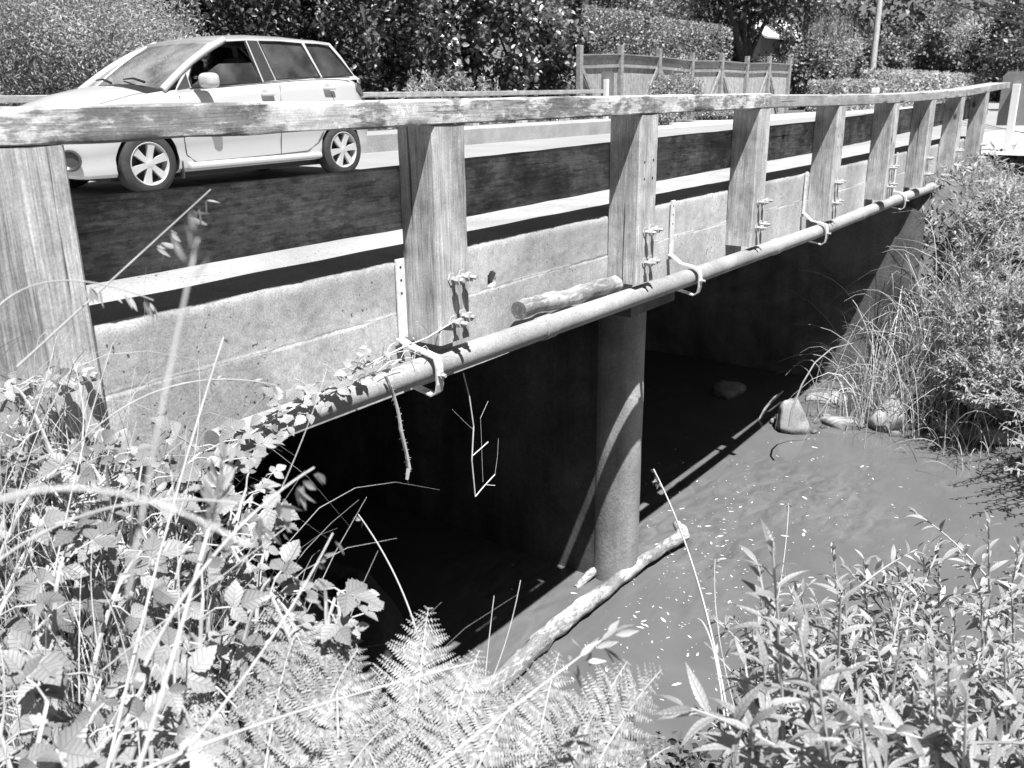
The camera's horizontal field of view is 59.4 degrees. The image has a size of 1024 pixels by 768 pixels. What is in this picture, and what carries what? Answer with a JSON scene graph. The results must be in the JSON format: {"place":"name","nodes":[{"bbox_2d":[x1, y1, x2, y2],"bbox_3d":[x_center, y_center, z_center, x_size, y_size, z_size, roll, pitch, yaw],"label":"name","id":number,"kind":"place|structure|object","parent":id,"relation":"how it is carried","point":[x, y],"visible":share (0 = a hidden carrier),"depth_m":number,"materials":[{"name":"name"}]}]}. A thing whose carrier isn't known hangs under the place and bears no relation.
{"place":"outdoors","nodes":[
{"label":"outdoors","id":0,"kind":"place"},
{"bbox_2d":[0,95,1023,767],"bbox_3d":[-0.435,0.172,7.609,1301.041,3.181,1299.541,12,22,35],"label":"ground","id":1,"kind":"structure","parent":0,"point":[946,189],"depth_m":10.52,"materials":[{"name":"soil"}]},
{"bbox_2d":[0,0,94,105],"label":"willow shrub","id":2,"kind":"object","parent":1,"relation":"on","point":[17,48],"visible":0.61,"depth_m":14.05,"materials":[{"name":"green plant"}]},
{"bbox_2d":[0,599,97,767],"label":"bramble","id":3,"kind":"object","parent":1,"relation":"on","point":[72,746],"visible":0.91,"depth_m":1.37,"materials":[{"name":"grey plant"}]},
{"bbox_2d":[0,365,123,667],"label":"bramble","id":4,"kind":"object","parent":1,"relation":"on","point":[16,385],"visible":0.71,"depth_m":2.18,"materials":[{"name":"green plant"}]},
{"bbox_2d":[0,455,127,767],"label":"bramble","id":5,"kind":"object","parent":1,"relation":"on","point":[30,589],"visible":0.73,"depth_m":1.63,"materials":[{"name":"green plant"}]},
{"bbox_2d":[0,0,142,105],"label":"willow shrub","id":6,"kind":"object","parent":1,"relation":"on","point":[34,54],"visible":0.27,"depth_m":14.72,"materials":[{"name":"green plant"}]},
{"bbox_2d":[0,0,193,105],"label":"willow shrub","id":7,"kind":"object","parent":1,"relation":"on","point":[96,29],"visible":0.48,"depth_m":14.68,"materials":[{"name":"grey plant"}]},
{"bbox_2d":[0,428,203,719],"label":"bramble","id":8,"kind":"object","parent":1,"relation":"on","point":[53,516],"visible":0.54,"depth_m":2.01,"materials":[{"name":"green plant"}]},
{"bbox_2d":[0,449,239,767],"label":"bramble","id":9,"kind":"object","parent":1,"relation":"on","point":[149,549],"visible":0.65,"depth_m":1.86,"materials":[{"name":"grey plant"}]},
{"bbox_2d":[47,618,206,767],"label":"bramble","id":10,"kind":"object","parent":1,"relation":"on","point":[125,754],"visible":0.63,"depth_m":1.28,"materials":[{"name":"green plant"}]},
{"bbox_2d":[47,0,226,90],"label":"willow shrub","id":11,"kind":"object","parent":1,"relation":"on","point":[172,34],"visible":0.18,"depth_m":16.53,"materials":[{"name":"grey plant"}]},
{"bbox_2d":[103,645,232,767],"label":"bramble","id":12,"kind":"object","parent":1,"relation":"on","point":[199,662],"visible":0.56,"depth_m":1.43,"materials":[{"name":"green plant"}]},
{"bbox_2d":[108,416,299,754],"bbox_3d":[-0.661,0.581,2.029,0.576,0.923,0.599,12,22,35],"label":"bramble","id":13,"kind":"object","parent":1,"relation":"on","point":[197,474],"visible":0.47,"depth_m":1.98,"materials":[{"name":"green plant"}]},
{"bbox_2d":[92,0,322,83],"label":"broadleaf tree","id":14,"kind":"object","parent":1,"relation":"on","point":[238,5],"visible":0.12,"depth_m":18.90,"materials":[{"name":"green plant"}]},
{"bbox_2d":[104,496,333,767],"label":"bramble","id":15,"kind":"object","parent":1,"relation":"on","point":[235,595],"visible":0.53,"depth_m":1.66,"materials":[{"name":"grey plant"}]},
{"bbox_2d":[101,574,383,767],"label":"bramble","id":16,"kind":"object","parent":1,"relation":"on","point":[357,590],"visible":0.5,"depth_m":1.61,"materials":[{"name":"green plant"}]},
{"bbox_2d":[0,274,512,767],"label":"bank grass","id":17,"kind":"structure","parent":1,"relation":"on","point":[72,706],"depth_m":2.02,"materials":[{"name":"plant"}]},
{"bbox_2d":[0,280,157,320],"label":"oat stalk","id":18,"kind":"object","parent":17,"relation":"on","point":[131,303],"visible":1,"depth_m":1.21,"materials":[{"name":"plant"}]},
{"bbox_2d":[16,189,218,366],"bbox_3d":[-0.540,-0.151,1.247,0.298,0.215,0.047,-16,24,-40],"label":"oat stalk","id":19,"kind":"object","parent":17,"relation":"on","point":[171,245],"visible":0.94,"depth_m":1.27,"materials":[{"name":"plant"}]},
{"bbox_2d":[0,498,238,560],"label":"dry stem","id":20,"kind":"object","parent":17,"relation":"on","point":[65,522],"visible":0.94,"depth_m":0.80,"materials":[{"name":"plant"}]},
{"bbox_2d":[0,486,247,547],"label":"dry stem","id":21,"kind":"object","parent":17,"relation":"on","point":[99,490],"visible":1,"depth_m":0.43,"materials":[{"name":"plant"}]},
{"bbox_2d":[50,375,281,477],"bbox_3d":[-0.586,0.068,1.535,0.392,0.146,0.037,-8,19,-22],"label":"grass stalk","id":22,"kind":"object","parent":17,"relation":"on","point":[256,380],"depth_m":1.50,"materials":[{"name":"plant"}]},
{"bbox_2d":[106,337,227,767],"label":"straw stalk","id":23,"kind":"object","parent":17,"relation":"on","point":[188,448],"visible":0.96,"depth_m":1.27,"materials":[{"name":"white plant"}]},
{"bbox_2d":[126,209,208,597],"bbox_3d":[-0.180,0.008,0.458,0.021,0.184,0.082,9,20,27],"label":"grass stalk","id":24,"kind":"object","parent":17,"relation":"on","point":[152,459],"depth_m":0.45,"materials":[{"name":"plant"}]},
{"bbox_2d":[137,435,240,767],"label":"straw stalk","id":25,"kind":"object","parent":17,"relation":"on","point":[209,492],"visible":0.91,"depth_m":0.91,"materials":[{"name":"white plant"}]},
{"bbox_2d":[102,527,297,670],"bbox_3d":[-0.425,0.296,1.230,0.278,0.173,0.025,-7,19,-19],"label":"straw stalk","id":26,"kind":"object","parent":17,"relation":"on","point":[239,566],"visible":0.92,"depth_m":1.22,"materials":[{"name":"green plant"}]},
{"bbox_2d":[143,467,324,665],"bbox_3d":[-0.270,0.178,0.930,0.031,0.120,0.260,10,21,30],"label":"grass stalk","id":27,"kind":"object","parent":17,"relation":"on","point":[284,508],"depth_m":0.95,"materials":[{"name":"plant"}]},
{"bbox_2d":[170,533,343,767],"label":"grass stalk","id":28,"kind":"object","parent":17,"relation":"on","point":[291,609],"depth_m":1.01,"materials":[{"name":"plant"}]},
{"bbox_2d":[155,586,418,767],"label":"fern","id":29,"kind":"object","parent":17,"relation":"on","point":[315,735],"visible":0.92,"depth_m":1.46,"materials":[{"name":"grey plant"}]},
{"bbox_2d":[145,660,477,767],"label":"straw stalk","id":30,"kind":"object","parent":17,"relation":"on","point":[155,764],"visible":1,"depth_m":1.02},
{"bbox_2d":[347,605,531,767],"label":"fern","id":31,"kind":"object","parent":17,"relation":"on","point":[439,743],"visible":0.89,"depth_m":1.54,"materials":[{"name":"grey plant"}]},
{"bbox_2d":[432,620,638,767],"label":"oat stalk","id":32,"kind":"object","parent":17,"relation":"on","point":[623,631],"visible":1,"depth_m":1.20,"materials":[{"name":"plant"}]},
{"bbox_2d":[458,650,669,767],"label":"fern","id":33,"kind":"object","parent":17,"relation":"on","point":[570,751],"visible":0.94,"depth_m":1.51,"materials":[{"name":"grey plant"}]},
{"bbox_2d":[191,0,364,64],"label":"broadleaf tree","id":34,"kind":"object","parent":1,"relation":"on","point":[325,5],"visible":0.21,"depth_m":20.45,"materials":[{"name":"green plant"}]},
{"bbox_2d":[206,547,356,646],"bbox_3d":[-1.465,1.492,5.836,1.040,0.994,1.051,8,20,25],"label":"bank rock","id":35,"kind":"object","parent":1,"relation":"on","point":[336,572],"visible":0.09,"depth_m":5.52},
{"bbox_2d":[275,0,442,99],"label":"broadleaf tree","id":36,"kind":"object","parent":1,"relation":"on","point":[394,65],"visible":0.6,"depth_m":22.43,"materials":[{"name":"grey plant"}]},
{"bbox_2d":[0,452,744,767],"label":"ground cover","id":37,"kind":"object","parent":1,"relation":"on","point":[681,762],"visible":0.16,"depth_m":3.37,"materials":[{"name":"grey plant"}]},
{"bbox_2d":[319,569,437,723],"bbox_3d":[-0.946,1.699,5.560,0.816,1.033,1.037,-12,21,-31],"label":"bank rock","id":38,"kind":"object","parent":1,"relation":"on","point":[375,637],"visible":0.19,"depth_m":5.27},
{"bbox_2d":[364,0,501,98],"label":"broadleaf tree","id":39,"kind":"object","parent":1,"relation":"on","point":[441,59],"visible":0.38,"depth_m":24.94,"materials":[{"name":"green plant"}]},
{"bbox_2d":[450,0,577,97],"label":"broadleaf tree","id":40,"kind":"object","parent":1,"relation":"on","point":[518,71],"visible":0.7,"depth_m":25.92,"materials":[{"name":"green plant"}]},
{"bbox_2d":[85,119,965,581],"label":"bridge","id":41,"kind":"structure","parent":1,"relation":"on","point":[559,425],"depth_m":6.55,"materials":[{"name":"concrete"}]},
{"bbox_2d":[0,89,602,125],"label":"bridge railing","id":42,"kind":"object","parent":41,"relation":"on","point":[29,98],"visible":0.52,"depth_m":17.22,"materials":[{"name":"grey wood"}]},
{"bbox_2d":[0,82,1009,479],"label":"bridge railing","id":43,"kind":"object","parent":41,"relation":"on","point":[430,192],"visible":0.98,"depth_m":3.56,"materials":[{"name":"grey wood"}]},
{"bbox_2d":[204,152,936,458],"bbox_3d":[3.067,-1.683,8.153,0.287,0.597,13.700,12,22,35],"label":"utility pipe","id":44,"kind":"object","parent":41,"relation":"attached to","point":[439,366],"visible":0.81,"depth_m":4.18,"materials":[{"name":"metal"}]},
{"bbox_2d":[218,321,452,473],"bbox_3d":[-0.617,-0.001,3.317,0.185,0.302,1.254,11,21,32],"label":"pipe vine","id":45,"kind":"object","parent":44,"relation":"attached to","point":[304,395],"visible":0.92,"depth_m":3.09,"materials":[{"name":"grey plant"}]},
{"bbox_2d":[384,372,410,480],"bbox_3d":[-0.453,0.177,3.579,0.031,0.498,0.117,12,22,35],"label":"hanging root","id":46,"kind":"object","parent":44,"relation":"hanging from","point":[402,438],"visible":1,"depth_m":3.59,"materials":[{"name":"plant"}]},
{"bbox_2d":[511,275,622,319],"bbox_3d":[0.313,-0.462,4.710,0.106,0.135,0.971,12,22,34],"label":"cut log","id":47,"kind":"object","parent":44,"relation":"on","point":[523,308],"visible":1,"depth_m":4.60,"materials":[{"name":"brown wood"}]},
{"bbox_2d":[45,0,1022,99],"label":"distant woods","id":48,"kind":"object","parent":1,"relation":"on","point":[917,14],"visible":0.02,"depth_m":76.27,"materials":[{"name":"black plant"}]},
{"bbox_2d":[517,0,597,96],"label":"broadleaf tree","id":49,"kind":"object","parent":1,"relation":"on","point":[584,39],"visible":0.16,"depth_m":28.68,"materials":[{"name":"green plant"}]},
{"bbox_2d":[528,3,651,81],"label":"clipped hedge","id":50,"kind":"object","parent":1,"relation":"on","point":[607,18],"visible":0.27,"depth_m":32.66,"materials":[{"name":"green plant"}]},
{"bbox_2d":[560,0,642,61],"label":"garden tree","id":51,"kind":"object","parent":1,"relation":"on","point":[609,2],"visible":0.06,"depth_m":40.80,"materials":[{"name":"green plant"}]},
{"bbox_2d":[617,0,707,58],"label":"garden tree","id":52,"kind":"object","parent":1,"relation":"on","point":[667,7],"visible":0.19,"depth_m":47.26,"materials":[{"name":"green plant"}]},
{"bbox_2d":[612,15,734,60],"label":"clipped hedge","id":53,"kind":"object","parent":1,"relation":"on","point":[672,25],"visible":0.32,"depth_m":37.19,"materials":[{"name":"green plant"}]},
{"bbox_2d":[576,45,791,120],"bbox_3d":[6.843,-10.619,31.956,0.157,2.342,16.690,12,22,35],"label":"board fence","id":54,"kind":"object","parent":1,"relation":"on","point":[633,74],"visible":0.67,"depth_m":30.60,"materials":[{"name":"grey wood"}]},
{"bbox_2d":[651,469,730,728],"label":"flower stalk","id":55,"kind":"object","parent":1,"relation":"on","point":[698,584],"visible":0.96,"depth_m":2.20,"materials":[{"name":"plant"}]},
{"bbox_2d":[682,1,758,59],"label":"garden tree","id":56,"kind":"object","parent":1,"relation":"on","point":[715,21],"visible":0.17,"depth_m":54.96,"materials":[{"name":"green plant"}]},
{"bbox_2d":[707,18,800,62],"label":"house","id":57,"kind":"structure","parent":1,"relation":"on","point":[764,44],"depth_m":81.02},
{"bbox_2d":[691,0,829,62],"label":"forked tree","id":58,"kind":"object","parent":1,"relation":"on","point":[743,32],"visible":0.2,"depth_m":49.18,"materials":[{"name":"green plant"}]},
{"bbox_2d":[651,518,932,767],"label":"young willow","id":59,"kind":"object","parent":1,"relation":"on","point":[759,749],"visible":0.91,"depth_m":1.31,"materials":[{"name":"grey plant"}]},
{"bbox_2d":[785,0,846,44],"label":"tree","id":60,"kind":"object","parent":1,"relation":"on","point":[807,19],"visible":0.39,"depth_m":69.56,"materials":[{"name":"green plant"}]},
{"bbox_2d":[777,23,862,109],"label":"garden shrub","id":61,"kind":"object","parent":1,"relation":"on","point":[815,60],"visible":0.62,"depth_m":46.29,"materials":[{"name":"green plant"}]},
{"bbox_2d":[804,391,857,408],"bbox_3d":[3.796,0.264,10.542,0.772,0.361,0.676,-8,19,-23],"label":"river rock","id":62,"kind":"object","parent":1,"relation":"on","point":[824,397],"visible":0.25,"depth_m":10.45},
{"bbox_2d":[808,5,872,52],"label":"shrub","id":63,"kind":"object","parent":1,"relation":"on","point":[851,20],"visible":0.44,"depth_m":77.86,"materials":[{"name":"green plant"}]},
{"bbox_2d":[658,101,1023,155],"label":"gravel shoulder","id":64,"kind":"object","parent":1,"relation":"on","point":[996,138],"depth_m":24.04},
{"bbox_2d":[601,71,613,118],"bbox_3d":[2.284,-6.817,21.788,0.360,1.470,0.110,12,22,35],"label":"marker post","id":65,"kind":"object","parent":64,"relation":"on","point":[607,82],"visible":0.49,"depth_m":21.65,"materials":[{"name":"white paint"}]},
{"bbox_2d":[644,67,707,121],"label":"round bush","id":66,"kind":"object","parent":64,"relation":"on","point":[663,84],"visible":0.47,"depth_m":28.06,"materials":[{"name":"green plant"}]},
{"bbox_2d":[690,110,733,119],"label":"round bush","id":67,"kind":"object","parent":64,"relation":"on","point":[719,115],"visible":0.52,"depth_m":29.89,"materials":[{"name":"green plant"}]},
{"bbox_2d":[996,71,1023,150],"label":"marker post","id":68,"kind":"object","parent":64,"relation":"on","point":[1011,110],"visible":0.81,"depth_m":13.53,"materials":[{"name":"white paint"}]},
{"bbox_2d":[805,77,890,111],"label":"clipped hedge","id":69,"kind":"object","parent":1,"relation":"on","point":[848,86],"visible":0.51,"depth_m":40.58,"materials":[{"name":"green plant"}]},
{"bbox_2d":[772,534,931,754],"bbox_3d":[0.947,1.045,2.423,0.557,1.324,0.892,5,19,17],"label":"young willow","id":70,"kind":"object","parent":1,"relation":"on","point":[885,652],"visible":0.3,"depth_m":2.26,"materials":[{"name":"grey plant"}]},
{"bbox_2d":[836,27,870,79],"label":"garden shrub","id":71,"kind":"object","parent":1,"relation":"on","point":[858,48],"visible":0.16,"depth_m":67.73,"materials":[{"name":"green plant"}]},
{"bbox_2d":[694,578,1023,765],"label":"willow thicket","id":72,"kind":"object","parent":1,"relation":"on","point":[750,648],"visible":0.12,"depth_m":2.48,"materials":[{"name":"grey plant"}]},
{"bbox_2d":[805,329,934,439],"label":"reed clump","id":73,"kind":"object","parent":1,"relation":"on","point":[856,385],"visible":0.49,"depth_m":10.03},
{"bbox_2d":[869,0,882,78],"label":"utility pole","id":74,"kind":"object","parent":1,"relation":"on","point":[874,50],"visible":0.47,"depth_m":46.29,"materials":[{"name":"grey wood"}]},
{"bbox_2d":[848,30,915,91],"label":"roadside tree","id":75,"kind":"object","parent":1,"relation":"on","point":[892,53],"visible":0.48,"depth_m":63.18,"materials":[{"name":"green plant"}]},
{"bbox_2d":[742,621,1023,767],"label":"willow thicket","id":76,"kind":"object","parent":1,"relation":"on","point":[949,736],"visible":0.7,"depth_m":1.48,"materials":[{"name":"grey plant"}]},
{"bbox_2d":[866,394,913,432],"bbox_3d":[4.095,0.424,9.743,0.522,0.621,0.459,-10,20,-27],"label":"river rock","id":77,"kind":"object","parent":1,"relation":"on","point":[872,423],"visible":0.52,"depth_m":9.56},
{"bbox_2d":[769,263,1022,448],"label":"reed clump","id":78,"kind":"object","parent":1,"relation":"on","point":[878,396],"visible":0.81,"depth_m":9.70,"materials":[{"name":"plant"}]},
{"bbox_2d":[859,67,946,106],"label":"clipped hedge","id":79,"kind":"object","parent":1,"relation":"on","point":[930,78],"visible":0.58,"depth_m":48.52,"materials":[{"name":"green plant"}]},
{"bbox_2d":[802,194,1023,433],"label":"reed clump","id":80,"kind":"object","parent":1,"relation":"on","point":[921,325],"visible":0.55,"depth_m":10.00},
{"bbox_2d":[839,538,1012,703],"bbox_3d":[1.180,1.105,2.582,0.502,1.398,1.052,3,18,11],"label":"young willow","id":81,"kind":"object","parent":1,"relation":"on","point":[925,607],"visible":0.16,"depth_m":2.58,"materials":[{"name":"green plant"}]},
{"bbox_2d":[828,176,1023,400],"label":"reed clump","id":82,"kind":"object","parent":1,"relation":"on","point":[971,277],"visible":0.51,"depth_m":9.84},
{"bbox_2d":[847,217,1014,427],"bbox_3d":[4.731,-0.665,9.819,2.025,2.242,3.072,7,19,22],"label":"reed clump","id":83,"kind":"object","parent":1,"relation":"on","point":[914,345],"visible":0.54,"depth_m":9.81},
{"bbox_2d":[904,1,984,83],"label":"roadside tree","id":84,"kind":"object","parent":1,"relation":"on","point":[927,41],"visible":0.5,"depth_m":66.31,"materials":[{"name":"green plant"}]},
{"bbox_2d":[875,245,1023,430],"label":"reed clump","id":85,"kind":"object","parent":1,"relation":"on","point":[957,347],"visible":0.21,"depth_m":9.57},
{"bbox_2d":[875,141,1023,425],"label":"ground cover","id":86,"kind":"object","parent":1,"relation":"on","point":[992,172],"visible":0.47,"depth_m":10.98,"materials":[{"name":"grey plant"}]},
{"bbox_2d":[922,71,980,102],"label":"clipped hedge","id":87,"kind":"object","parent":1,"relation":"on","point":[953,79],"visible":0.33,"depth_m":57.59,"materials":[{"name":"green plant"}]},
{"bbox_2d":[889,310,1023,484],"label":"reed clump","id":88,"kind":"object","parent":1,"relation":"on","point":[956,437],"visible":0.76,"depth_m":8.96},
{"bbox_2d":[890,507,1023,723],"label":"young willow","id":89,"kind":"object","parent":1,"relation":"on","point":[983,614],"visible":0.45,"depth_m":2.50,"materials":[{"name":"grey plant"}]},
{"bbox_2d":[916,183,1023,363],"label":"willow bush","id":90,"kind":"object","parent":1,"relation":"on","point":[966,213],"visible":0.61,"depth_m":10.05,"materials":[{"name":"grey plant"}]},
{"bbox_2d":[919,276,1023,424],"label":"willow bush","id":91,"kind":"object","parent":1,"relation":"on","point":[965,363],"visible":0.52,"depth_m":9.23,"materials":[{"name":"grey plant"}]},
{"bbox_2d":[935,0,1012,93],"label":"roadside tree","id":92,"kind":"object","parent":1,"relation":"on","point":[972,29],"visible":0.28,"depth_m":64.28,"materials":[{"name":"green plant"}]},
{"bbox_2d":[934,344,1023,428],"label":"willow bush","id":93,"kind":"object","parent":1,"relation":"on","point":[993,405],"visible":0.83,"depth_m":8.81,"materials":[{"name":"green plant"}]},
{"bbox_2d":[961,0,1023,100],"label":"roadside tree","id":94,"kind":"object","parent":1,"relation":"on","point":[998,27],"visible":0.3,"depth_m":63.35,"materials":[{"name":"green plant"}]},
{"bbox_2d":[961,421,1023,446],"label":"river rock","id":95,"kind":"object","parent":1,"relation":"on","point":[1003,439],"visible":0.58,"depth_m":9.18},
{"bbox_2d":[969,15,1023,101],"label":"roadside tree","id":96,"kind":"object","parent":1,"relation":"on","point":[986,65],"visible":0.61,"depth_m":57.99,"materials":[{"name":"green plant"}]},
{"bbox_2d":[972,175,1023,356],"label":"willow bush","id":97,"kind":"object","parent":1,"relation":"on","point":[1014,190],"visible":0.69,"depth_m":10.12,"materials":[{"name":"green plant"}]},
{"bbox_2d":[975,267,1023,414],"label":"willow bush","id":98,"kind":"object","parent":1,"relation":"on","point":[1015,344],"visible":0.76,"depth_m":9.00,"materials":[{"name":"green plant"}]},
{"bbox_2d":[1000,350,1023,476],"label":"willow bush","id":99,"kind":"object","parent":1,"relation":"on","point":[1019,422],"visible":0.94,"depth_m":7.80,"materials":[{"name":"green plant"}]},
{"bbox_2d":[0,0,1023,93],"label":"sky","id":100,"kind":"structure","parent":0,"point":[863,9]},
{"bbox_2d":[70,102,1006,197],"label":"road","id":101,"kind":"structure","parent":0,"point":[366,161],"depth_m":14.71,"materials":[{"name":"asphalt"}]},
{"bbox_2d":[20,1,367,191],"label":"parked car","id":102,"kind":"object","parent":101,"relation":"on","point":[232,68],"visible":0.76,"depth_m":9.55,"materials":[{"name":"silver metal"}]},
{"bbox_2d":[119,349,1023,766],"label":"creek water","id":103,"kind":"structure","parent":0,"point":[457,579],"depth_m":7.37,"materials":[{"name":"liquid"}]},
{"bbox_2d":[475,521,689,704],"bbox_3d":[0.596,1.519,6.324,0.187,0.204,2.579,13,23,37],"label":"driftwood pole","id":104,"kind":"object","parent":103,"relation":"on","point":[533,647],"visible":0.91,"depth_m":6.04,"materials":[{"name":"wood"}]},
{"bbox_2d":[712,380,745,399],"bbox_3d":[2.608,0.091,10.834,0.347,0.266,0.438,15,23,39],"label":"river rock","id":105,"kind":"object","parent":103,"relation":"in","point":[725,390],"visible":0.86,"depth_m":10.72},
{"bbox_2d":[511,427,997,756],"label":"floating flecks","id":106,"kind":"object","parent":103,"relation":"on","point":[664,620],"visible":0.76,"depth_m":6.80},
{"bbox_2d":[774,397,810,434],"bbox_3d":[3.022,0.441,9.659,0.395,0.638,0.330,4,18,14],"label":"river rock","id":107,"kind":"object","parent":103,"relation":"in","point":[799,424],"visible":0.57,"depth_m":9.53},
{"bbox_2d":[818,416,865,429],"bbox_3d":[3.655,0.472,9.852,0.463,0.264,0.431,-12,21,-31],"label":"river rock","id":108,"kind":"object","parent":103,"relation":"in","point":[840,422],"visible":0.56,"depth_m":9.71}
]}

